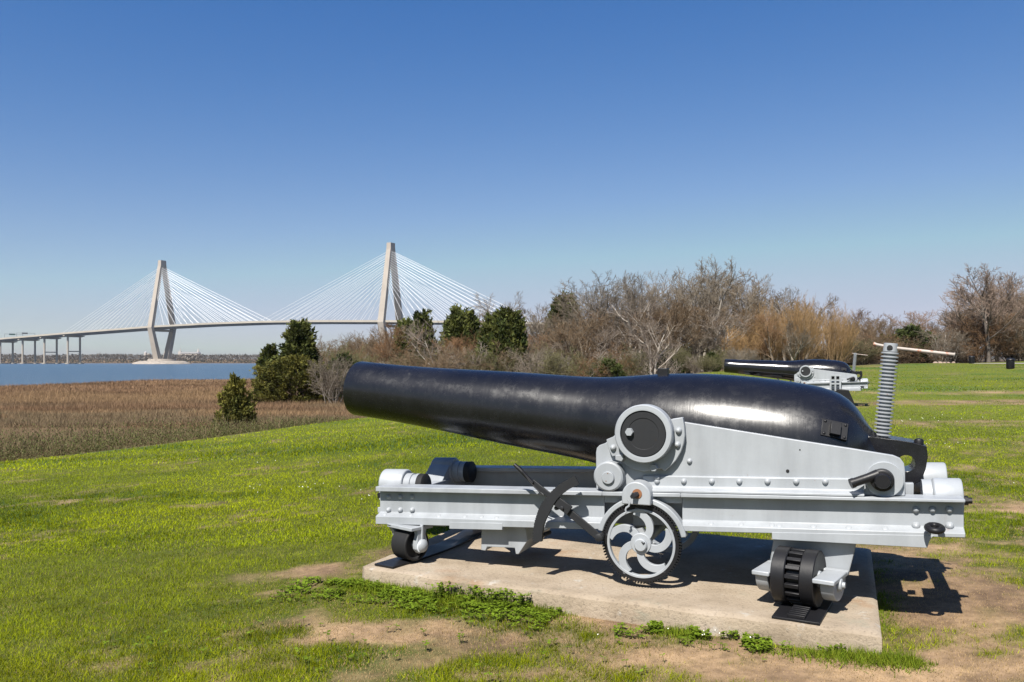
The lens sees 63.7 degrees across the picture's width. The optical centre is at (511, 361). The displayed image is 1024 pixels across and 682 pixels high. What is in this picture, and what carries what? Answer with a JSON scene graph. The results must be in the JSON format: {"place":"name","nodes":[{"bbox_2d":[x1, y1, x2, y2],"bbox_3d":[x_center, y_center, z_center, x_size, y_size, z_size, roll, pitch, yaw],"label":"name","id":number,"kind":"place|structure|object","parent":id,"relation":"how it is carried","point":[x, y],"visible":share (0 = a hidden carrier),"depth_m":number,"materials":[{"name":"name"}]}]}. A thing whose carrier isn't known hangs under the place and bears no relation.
{"place":"outdoors","nodes":[
{"label":"outdoors","id":0,"kind":"place"},
{"bbox_2d":[0,363,257,385],"bbox_3d":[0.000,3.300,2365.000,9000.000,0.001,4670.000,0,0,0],"label":"water","id":1,"kind":"structure","parent":0,"point":[23,374],"depth_m":260.48,"materials":[{"name":"blue liquid"}]},
{"bbox_2d":[0,242,836,363],"bbox_3d":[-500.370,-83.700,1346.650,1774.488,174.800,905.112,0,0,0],"label":"cable stayed bridge","id":2,"kind":"structure","parent":1,"relation":"on","point":[391,262],"depth_m":1355.56,"materials":[{"name":"concrete"}]},
{"bbox_2d":[0,359,1023,681],"bbox_3d":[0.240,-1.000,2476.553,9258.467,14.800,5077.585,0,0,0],"label":"ground","id":3,"kind":"structure","parent":0,"point":[800,673],"depth_m":5.93,"materials":[{"name":"plant"}]},
{"bbox_2d":[0,408,362,460],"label":"slope brush","id":4,"kind":"object","parent":3,"relation":"on","point":[264,425],"visible":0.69,"depth_m":19.61,"materials":[{"name":"brown plant"}]},
{"bbox_2d":[0,378,366,461],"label":"marsh reeds","id":5,"kind":"object","parent":3,"relation":"on","point":[93,399],"visible":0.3,"depth_m":52.90,"materials":[{"name":"plant"}]},
{"bbox_2d":[211,371,257,436],"bbox_3d":[-9.604,1.740,28.890,1.851,2.863,1.829,0,0,-31],"label":"cedar tree","id":6,"kind":"object","parent":3,"relation":"on","point":[235,403],"visible":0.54,"depth_m":28.73,"materials":[{"name":"green plant"}]},
{"bbox_2d":[253,343,278,393],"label":"cedar tree","id":7,"kind":"object","parent":3,"relation":"on","point":[269,351],"visible":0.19,"depth_m":67.46,"materials":[{"name":"green plant"}]},
{"bbox_2d":[245,353,341,402],"bbox_3d":[-16.095,1.209,61.206,6.580,3.786,7.273,0,0,5],"label":"evergreen bush","id":8,"kind":"object","parent":3,"relation":"on","point":[271,376],"visible":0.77,"depth_m":59.32,"materials":[{"name":"green plant"}]},
{"bbox_2d":[262,318,325,396],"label":"cedar tree","id":9,"kind":"object","parent":3,"relation":"on","point":[299,338],"visible":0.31,"depth_m":65.28,"materials":[{"name":"green plant"}]},
{"bbox_2d":[303,351,352,403],"bbox_3d":[-12.678,1.090,57.920,4.121,3.859,4.108,0,0,40],"label":"bare shrub","id":10,"kind":"object","parent":3,"relation":"on","point":[326,381],"visible":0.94,"depth_m":57.54,"materials":[{"name":"plant"}]},
{"bbox_2d":[327,350,358,398],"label":"evergreen bush","id":11,"kind":"object","parent":3,"relation":"on","point":[346,356],"visible":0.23,"depth_m":66.57,"materials":[{"name":"green plant"}]},
{"bbox_2d":[316,341,379,392],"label":"bare shrub","id":12,"kind":"object","parent":3,"relation":"on","point":[328,351],"visible":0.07,"depth_m":72.28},
{"bbox_2d":[332,346,375,387],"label":"bare shrub","id":13,"kind":"object","parent":3,"relation":"on","point":[358,358],"visible":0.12,"depth_m":67.75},
{"bbox_2d":[339,327,392,357],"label":"bare shrub","id":14,"kind":"object","parent":3,"relation":"on","point":[360,338],"visible":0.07,"depth_m":84.98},
{"bbox_2d":[356,327,395,353],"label":"bare shrub","id":15,"kind":"object","parent":3,"relation":"on","point":[373,337],"visible":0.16,"depth_m":85.47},
{"bbox_2d":[354,340,409,363],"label":"bare shrub","id":16,"kind":"object","parent":3,"relation":"on","point":[374,354],"visible":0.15,"depth_m":73.06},
{"bbox_2d":[370,321,423,362],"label":"bare shrub","id":17,"kind":"object","parent":3,"relation":"on","point":[382,353],"visible":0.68,"depth_m":73.35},
{"bbox_2d":[391,315,424,362],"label":"cedar tree","id":18,"kind":"object","parent":3,"relation":"on","point":[404,322],"visible":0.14,"depth_m":76.21,"materials":[{"name":"green plant"}]},
{"bbox_2d":[411,307,439,365],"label":"cedar tree","id":19,"kind":"object","parent":3,"relation":"on","point":[422,316],"visible":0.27,"depth_m":77.38,"materials":[{"name":"green plant"}]},
{"bbox_2d":[398,319,462,367],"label":"bare tree","id":20,"kind":"object","parent":3,"relation":"on","point":[419,338],"visible":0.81,"depth_m":68.87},
{"bbox_2d":[394,339,470,368],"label":"bare shrub","id":21,"kind":"object","parent":3,"relation":"on","point":[440,358],"visible":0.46,"depth_m":66.99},
{"bbox_2d":[432,336,476,364],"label":"bare tree","id":22,"kind":"object","parent":3,"relation":"on","point":[457,342],"visible":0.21,"depth_m":76.92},
{"bbox_2d":[438,303,481,355],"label":"cedar tree","id":23,"kind":"object","parent":3,"relation":"on","point":[457,321],"visible":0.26,"depth_m":82.07,"materials":[{"name":"green plant"}]},
{"bbox_2d":[475,310,495,359],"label":"cedar tree","id":24,"kind":"object","parent":3,"relation":"on","point":[486,329],"visible":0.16,"depth_m":73.58,"materials":[{"name":"green plant"}]},
{"bbox_2d":[444,342,535,371],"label":"bare shrub","id":25,"kind":"object","parent":3,"relation":"on","point":[488,359],"visible":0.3,"depth_m":69.49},
{"bbox_2d":[451,339,530,370],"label":"bare shrub","id":26,"kind":"object","parent":3,"relation":"on","point":[470,364],"visible":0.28,"depth_m":69.85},
{"bbox_2d":[470,291,524,325],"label":"bare tree","id":27,"kind":"object","parent":3,"relation":"on","point":[485,309],"visible":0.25,"depth_m":86.53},
{"bbox_2d":[1,353,1005,362],"bbox_3d":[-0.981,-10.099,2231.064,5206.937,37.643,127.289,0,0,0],"label":"woods","id":28,"kind":"object","parent":3,"relation":"on","point":[96,358],"visible":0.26,"depth_m":2204.88,"materials":[{"name":"plant"}]},
{"bbox_2d":[483,305,530,371],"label":"cedar tree","id":29,"kind":"object","parent":3,"relation":"on","point":[509,329],"visible":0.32,"depth_m":71.00,"materials":[{"name":"green plant"}]},
{"bbox_2d":[22,480,1009,680],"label":"clover weeds","id":30,"kind":"object","parent":3,"relation":"on","point":[746,640],"visible":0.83,"depth_m":5.00,"materials":[{"name":"green plant"}]},
{"bbox_2d":[500,343,568,374],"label":"bare shrub","id":31,"kind":"object","parent":3,"relation":"on","point":[531,363],"visible":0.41,"depth_m":66.21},
{"bbox_2d":[511,303,572,348],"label":"bare tree","id":32,"kind":"object","parent":3,"relation":"on","point":[543,311],"visible":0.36,"depth_m":87.13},
{"bbox_2d":[518,308,565,351],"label":"bare tree","id":33,"kind":"object","parent":3,"relation":"on","point":[547,317],"visible":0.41,"depth_m":84.54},
{"bbox_2d":[527,331,577,367],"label":"bare tree","id":34,"kind":"object","parent":3,"relation":"on","point":[529,336],"visible":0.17,"depth_m":79.44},
{"bbox_2d":[520,342,588,375],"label":"bare shrub","id":35,"kind":"object","parent":3,"relation":"on","point":[557,361],"visible":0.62,"depth_m":65.10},
{"bbox_2d":[522,347,599,376],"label":"bare shrub","id":36,"kind":"object","parent":3,"relation":"on","point":[568,359],"visible":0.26,"depth_m":66.21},
{"bbox_2d":[541,289,582,361],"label":"cedar tree","id":37,"kind":"object","parent":3,"relation":"on","point":[553,307],"visible":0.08,"depth_m":91.99,"materials":[{"name":"green plant"}]},
{"bbox_2d":[545,289,613,350],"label":"bare tree","id":38,"kind":"object","parent":3,"relation":"on","point":[564,305],"visible":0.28,"depth_m":85.75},
{"bbox_2d":[550,281,610,336],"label":"bare tree","id":39,"kind":"object","parent":3,"relation":"on","point":[583,301],"visible":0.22,"depth_m":88.87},
{"bbox_2d":[536,311,630,371],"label":"bare tree","id":40,"kind":"object","parent":3,"relation":"on","point":[562,335],"visible":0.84,"depth_m":75.39,"materials":[{"name":"plant"}]},
{"bbox_2d":[563,349,608,376],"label":"bare shrub","id":41,"kind":"object","parent":3,"relation":"on","point":[583,363],"visible":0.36,"depth_m":66.43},
{"bbox_2d":[559,350,616,376],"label":"bare shrub","id":42,"kind":"object","parent":3,"relation":"on","point":[595,364],"visible":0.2,"depth_m":67.57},
{"bbox_2d":[550,326,628,366],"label":"bare tree","id":43,"kind":"object","parent":3,"relation":"on","point":[604,338],"visible":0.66,"depth_m":74.81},
{"bbox_2d":[546,270,637,351],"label":"bare tree","id":44,"kind":"object","parent":3,"relation":"on","point":[607,291],"visible":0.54,"depth_m":84.98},
{"bbox_2d":[554,281,636,347],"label":"bare tree","id":45,"kind":"object","parent":3,"relation":"on","point":[588,304],"visible":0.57,"depth_m":81.46,"materials":[{"name":"plant"}]},
{"bbox_2d":[565,310,632,366],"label":"bare tree","id":46,"kind":"object","parent":3,"relation":"on","point":[611,325],"visible":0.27,"depth_m":78.60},
{"bbox_2d":[584,358,626,376],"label":"evergreen bush","id":47,"kind":"object","parent":3,"relation":"on","point":[615,371],"visible":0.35,"depth_m":66.65,"materials":[{"name":"green plant"}]},
{"bbox_2d":[559,301,657,363],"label":"bare tree","id":48,"kind":"object","parent":3,"relation":"on","point":[616,316],"visible":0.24,"depth_m":79.42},
{"bbox_2d":[588,341,647,376],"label":"bare shrub","id":49,"kind":"object","parent":3,"relation":"on","point":[625,365],"visible":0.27,"depth_m":68.74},
{"bbox_2d":[362,528,881,653],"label":"concrete slab","id":50,"kind":"structure","parent":3,"relation":"on","point":[709,581],"depth_m":5.24,"materials":[{"name":"concrete"}]},
{"bbox_2d":[374,529,481,568],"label":"iron track","id":51,"kind":"structure","parent":50,"relation":"on","point":[461,538],"depth_m":6.16,"materials":[{"name":"metal"}]},
{"bbox_2d":[343,342,972,607],"bbox_3d":[0.746,0.628,5.862,4.344,1.512,1.859,0,0,22],"label":"cannon","id":52,"kind":"object","parent":50,"relation":"on","point":[818,483],"visible":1,"depth_m":5.17,"materials":[{"name":"metal"}]},
{"bbox_2d":[772,600,832,624],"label":"iron track","id":53,"kind":"structure","parent":50,"relation":"on","point":[795,612],"depth_m":4.54,"materials":[{"name":"metal"}]},
{"bbox_2d":[601,342,649,375],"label":"bare shrub","id":54,"kind":"object","parent":3,"relation":"on","point":[635,362],"visible":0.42,"depth_m":67.84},
{"bbox_2d":[580,293,673,360],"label":"bare tree","id":55,"kind":"object","parent":3,"relation":"on","point":[628,326],"visible":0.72,"depth_m":77.41,"materials":[{"name":"plant"}]},
{"bbox_2d":[600,272,660,329],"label":"bare tree","id":56,"kind":"object","parent":3,"relation":"on","point":[635,300],"visible":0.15,"depth_m":89.43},
{"bbox_2d":[612,270,670,348],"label":"bare tree","id":57,"kind":"object","parent":3,"relation":"on","point":[624,282],"visible":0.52,"depth_m":88.39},
{"bbox_2d":[621,346,670,375],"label":"bare shrub","id":58,"kind":"object","parent":3,"relation":"on","point":[641,364],"visible":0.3,"depth_m":67.94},
{"bbox_2d":[612,268,685,357],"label":"bare tree","id":59,"kind":"object","parent":3,"relation":"on","point":[648,289],"visible":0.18,"depth_m":98.92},
{"bbox_2d":[615,307,689,359],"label":"bare tree","id":60,"kind":"object","parent":3,"relation":"on","point":[663,320],"visible":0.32,"depth_m":77.92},
{"bbox_2d":[628,314,683,374],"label":"bare tree","id":61,"kind":"object","parent":3,"relation":"on","point":[649,353],"visible":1,"depth_m":65.95,"materials":[{"name":"plant"}]},
{"bbox_2d":[626,270,687,354],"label":"bare tree","id":62,"kind":"object","parent":3,"relation":"on","point":[653,292],"visible":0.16,"depth_m":91.79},
{"bbox_2d":[639,353,685,374],"bbox_3d":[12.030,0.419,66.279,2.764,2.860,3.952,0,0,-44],"label":"bare shrub","id":63,"kind":"object","parent":3,"relation":"on","point":[667,365],"visible":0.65,"depth_m":66.09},
{"bbox_2d":[632,297,707,355],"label":"bare tree","id":64,"kind":"object","parent":3,"relation":"on","point":[675,333],"visible":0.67,"depth_m":76.23,"materials":[{"name":"plant"}]},
{"bbox_2d":[644,271,696,350],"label":"bare tree","id":65,"kind":"object","parent":3,"relation":"on","point":[665,288],"visible":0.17,"depth_m":93.83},
{"bbox_2d":[663,345,697,373],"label":"bare shrub","id":66,"kind":"object","parent":3,"relation":"on","point":[683,359],"visible":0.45,"depth_m":69.28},
{"bbox_2d":[648,257,719,349],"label":"bare tree","id":67,"kind":"object","parent":3,"relation":"on","point":[684,287],"visible":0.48,"depth_m":88.52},
{"bbox_2d":[679,354,707,373],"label":"bare shrub","id":68,"kind":"object","parent":3,"relation":"on","point":[693,367],"visible":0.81,"depth_m":67.92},
{"bbox_2d":[675,311,720,372],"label":"bare tree","id":69,"kind":"object","parent":3,"relation":"on","point":[696,344],"visible":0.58,"depth_m":77.00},
{"bbox_2d":[669,275,729,351],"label":"bare tree","id":70,"kind":"object","parent":3,"relation":"on","point":[700,303],"visible":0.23,"depth_m":87.92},
{"bbox_2d":[653,296,751,373],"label":"bare tree","id":71,"kind":"object","parent":3,"relation":"on","point":[682,315],"visible":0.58,"depth_m":78.07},
{"bbox_2d":[670,274,743,370],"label":"bare tree","id":72,"kind":"object","parent":3,"relation":"on","point":[727,298],"visible":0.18,"depth_m":87.66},
{"bbox_2d":[666,256,750,372],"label":"bare tree","id":73,"kind":"object","parent":3,"relation":"on","point":[716,299],"visible":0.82,"depth_m":81.92,"materials":[{"name":"plant"}]},
{"bbox_2d":[694,354,723,371],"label":"bush","id":74,"kind":"object","parent":3,"relation":"on","point":[712,364],"visible":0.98,"depth_m":66.62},
{"bbox_2d":[684,254,734,352],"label":"bare tree","id":75,"kind":"object","parent":3,"relation":"on","point":[718,278],"visible":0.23,"depth_m":94.96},
{"bbox_2d":[684,305,750,353],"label":"bare tree","id":76,"kind":"object","parent":3,"relation":"on","point":[717,337],"visible":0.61,"depth_m":78.28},
{"bbox_2d":[687,311,756,357],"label":"bare tree","id":77,"kind":"object","parent":3,"relation":"on","point":[744,325],"visible":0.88,"depth_m":76.09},
{"bbox_2d":[716,304,761,347],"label":"bare tree","id":78,"kind":"object","parent":3,"relation":"on","point":[727,320],"visible":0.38,"depth_m":79.21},
{"bbox_2d":[719,326,762,359],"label":"tan thicket","id":79,"kind":"object","parent":3,"relation":"on","point":[739,343],"visible":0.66,"depth_m":77.31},
{"bbox_2d":[704,267,778,340],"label":"bare tree","id":80,"kind":"object","parent":3,"relation":"on","point":[743,285],"visible":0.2,"depth_m":97.00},
{"bbox_2d":[711,301,778,344],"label":"bare tree","id":81,"kind":"object","parent":3,"relation":"on","point":[742,312],"visible":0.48,"depth_m":79.24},
{"bbox_2d":[720,274,774,324],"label":"bare tree","id":82,"kind":"object","parent":3,"relation":"on","point":[745,301],"visible":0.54,"depth_m":89.17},
{"bbox_2d":[730,347,768,359],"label":"bare shrub","id":83,"kind":"object","parent":3,"relation":"on","point":[748,357],"visible":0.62,"depth_m":66.93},
{"bbox_2d":[724,280,784,358],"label":"bare tree","id":84,"kind":"object","parent":3,"relation":"on","point":[746,293],"visible":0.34,"depth_m":94.40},
{"bbox_2d":[737,313,787,359],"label":"bare tree","id":85,"kind":"object","parent":3,"relation":"on","point":[769,336],"visible":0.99,"depth_m":76.15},
{"bbox_2d":[733,303,791,360],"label":"tan thicket","id":86,"kind":"object","parent":3,"relation":"on","point":[758,341],"visible":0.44,"depth_m":79.23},
{"bbox_2d":[736,286,804,360],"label":"bare tree","id":87,"kind":"object","parent":3,"relation":"on","point":[776,296],"visible":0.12,"depth_m":96.83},
{"bbox_2d":[746,281,807,360],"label":"bare tree","id":88,"kind":"object","parent":3,"relation":"on","point":[784,308],"visible":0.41,"depth_m":87.98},
{"bbox_2d":[756,293,831,360],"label":"tan thicket","id":89,"kind":"object","parent":3,"relation":"on","point":[799,320],"visible":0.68,"depth_m":79.23,"materials":[{"name":"tan twigs"}]},
{"bbox_2d":[774,314,815,360],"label":"bare tree","id":90,"kind":"object","parent":3,"relation":"on","point":[796,344],"visible":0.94,"depth_m":76.86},
{"bbox_2d":[724,353,869,391],"bbox_3d":[8.940,0.468,26.083,4.344,1.512,1.859,0,0,22],"label":"cannon","id":91,"kind":"object","parent":3,"relation":"on","point":[833,375],"visible":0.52,"depth_m":25.44,"materials":[{"name":"white paint"}]},
{"bbox_2d":[784,293,845,357],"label":"bare tree","id":92,"kind":"object","parent":3,"relation":"on","point":[827,306],"visible":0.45,"depth_m":87.56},
{"bbox_2d":[804,303,861,361],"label":"tan thicket","id":93,"kind":"object","parent":3,"relation":"on","point":[844,341],"visible":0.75,"depth_m":81.30,"materials":[{"name":"plant"}]},
{"bbox_2d":[810,342,870,364],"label":"bare shrub","id":94,"kind":"object","parent":3,"relation":"on","point":[849,360],"visible":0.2,"depth_m":92.16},
{"bbox_2d":[835,338,882,365],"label":"bare shrub","id":95,"kind":"object","parent":3,"relation":"on","point":[865,354],"visible":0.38,"depth_m":94.13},
{"bbox_2d":[837,308,883,338],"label":"bare tree","id":96,"kind":"object","parent":3,"relation":"on","point":[859,314],"visible":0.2,"depth_m":124.63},
{"bbox_2d":[852,317,897,340],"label":"bare tree","id":97,"kind":"object","parent":3,"relation":"on","point":[872,333],"visible":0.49,"depth_m":112.58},
{"bbox_2d":[853,314,901,341],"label":"bare tree","id":98,"kind":"object","parent":3,"relation":"on","point":[890,325],"visible":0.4,"depth_m":116.52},
{"bbox_2d":[860,329,904,364],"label":"bare shrub","id":99,"kind":"object","parent":3,"relation":"on","point":[881,339],"visible":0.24,"depth_m":105.83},
{"bbox_2d":[861,338,905,363],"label":"bare shrub","id":100,"kind":"object","parent":3,"relation":"on","point":[877,357],"visible":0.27,"depth_m":95.94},
{"bbox_2d":[880,323,940,363],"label":"evergreen bush","id":101,"kind":"object","parent":3,"relation":"on","point":[907,330],"visible":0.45,"depth_m":108.28,"materials":[{"name":"green plant"}]},
{"bbox_2d":[888,309,938,342],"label":"bare tree","id":102,"kind":"object","parent":3,"relation":"on","point":[922,318],"visible":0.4,"depth_m":115.73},
{"bbox_2d":[896,335,932,363],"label":"bare shrub","id":103,"kind":"object","parent":3,"relation":"on","point":[908,358],"visible":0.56,"depth_m":106.41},
{"bbox_2d":[913,324,975,362],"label":"bare shrub","id":104,"kind":"object","parent":3,"relation":"on","point":[944,347],"visible":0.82,"depth_m":105.59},
{"bbox_2d":[929,335,980,362],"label":"bare shrub","id":105,"kind":"object","parent":3,"relation":"on","point":[963,357],"visible":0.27,"depth_m":107.84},
{"bbox_2d":[937,296,980,362],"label":"bare tree","id":106,"kind":"object","parent":3,"relation":"on","point":[959,315],"visible":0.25,"depth_m":110.97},
{"bbox_2d":[931,306,987,344],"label":"bare tree","id":107,"kind":"object","parent":3,"relation":"on","point":[943,328],"visible":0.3,"depth_m":110.90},
{"bbox_2d":[929,288,1010,361],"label":"bare tree","id":108,"kind":"object","parent":3,"relation":"on","point":[955,319],"visible":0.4,"depth_m":110.02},
{"bbox_2d":[930,318,1023,362],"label":"bare shrub","id":109,"kind":"object","parent":3,"relation":"on","point":[981,352],"visible":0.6,"depth_m":106.05,"materials":[{"name":"plant"}]},
{"bbox_2d":[947,263,1023,361],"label":"bare tree","id":110,"kind":"object","parent":3,"relation":"on","point":[983,297],"visible":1,"depth_m":103.77,"materials":[{"name":"plant"}]},
{"bbox_2d":[955,312,1023,356],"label":"bare shrub","id":111,"kind":"object","parent":3,"relation":"on","point":[991,331],"visible":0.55,"depth_m":106.43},
{"bbox_2d":[967,313,1023,361],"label":"bare shrub","id":112,"kind":"object","parent":3,"relation":"on","point":[1004,337],"visible":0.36,"depth_m":106.09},
{"bbox_2d":[975,271,1023,354],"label":"bare tree","id":113,"kind":"object","parent":3,"relation":"on","point":[1008,292],"visible":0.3,"depth_m":109.20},
{"bbox_2d":[977,321,1023,361],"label":"bare shrub","id":114,"kind":"object","parent":3,"relation":"on","point":[1014,355],"visible":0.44,"depth_m":106.10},
{"bbox_2d":[983,308,1023,360],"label":"bare shrub","id":115,"kind":"object","parent":3,"relation":"on","point":[1022,335],"visible":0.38,"depth_m":105.16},
{"bbox_2d":[0,0,1023,358],"label":"sky","id":116,"kind":"structure","parent":0,"point":[864,153],"materials":[{"name":"blue"}]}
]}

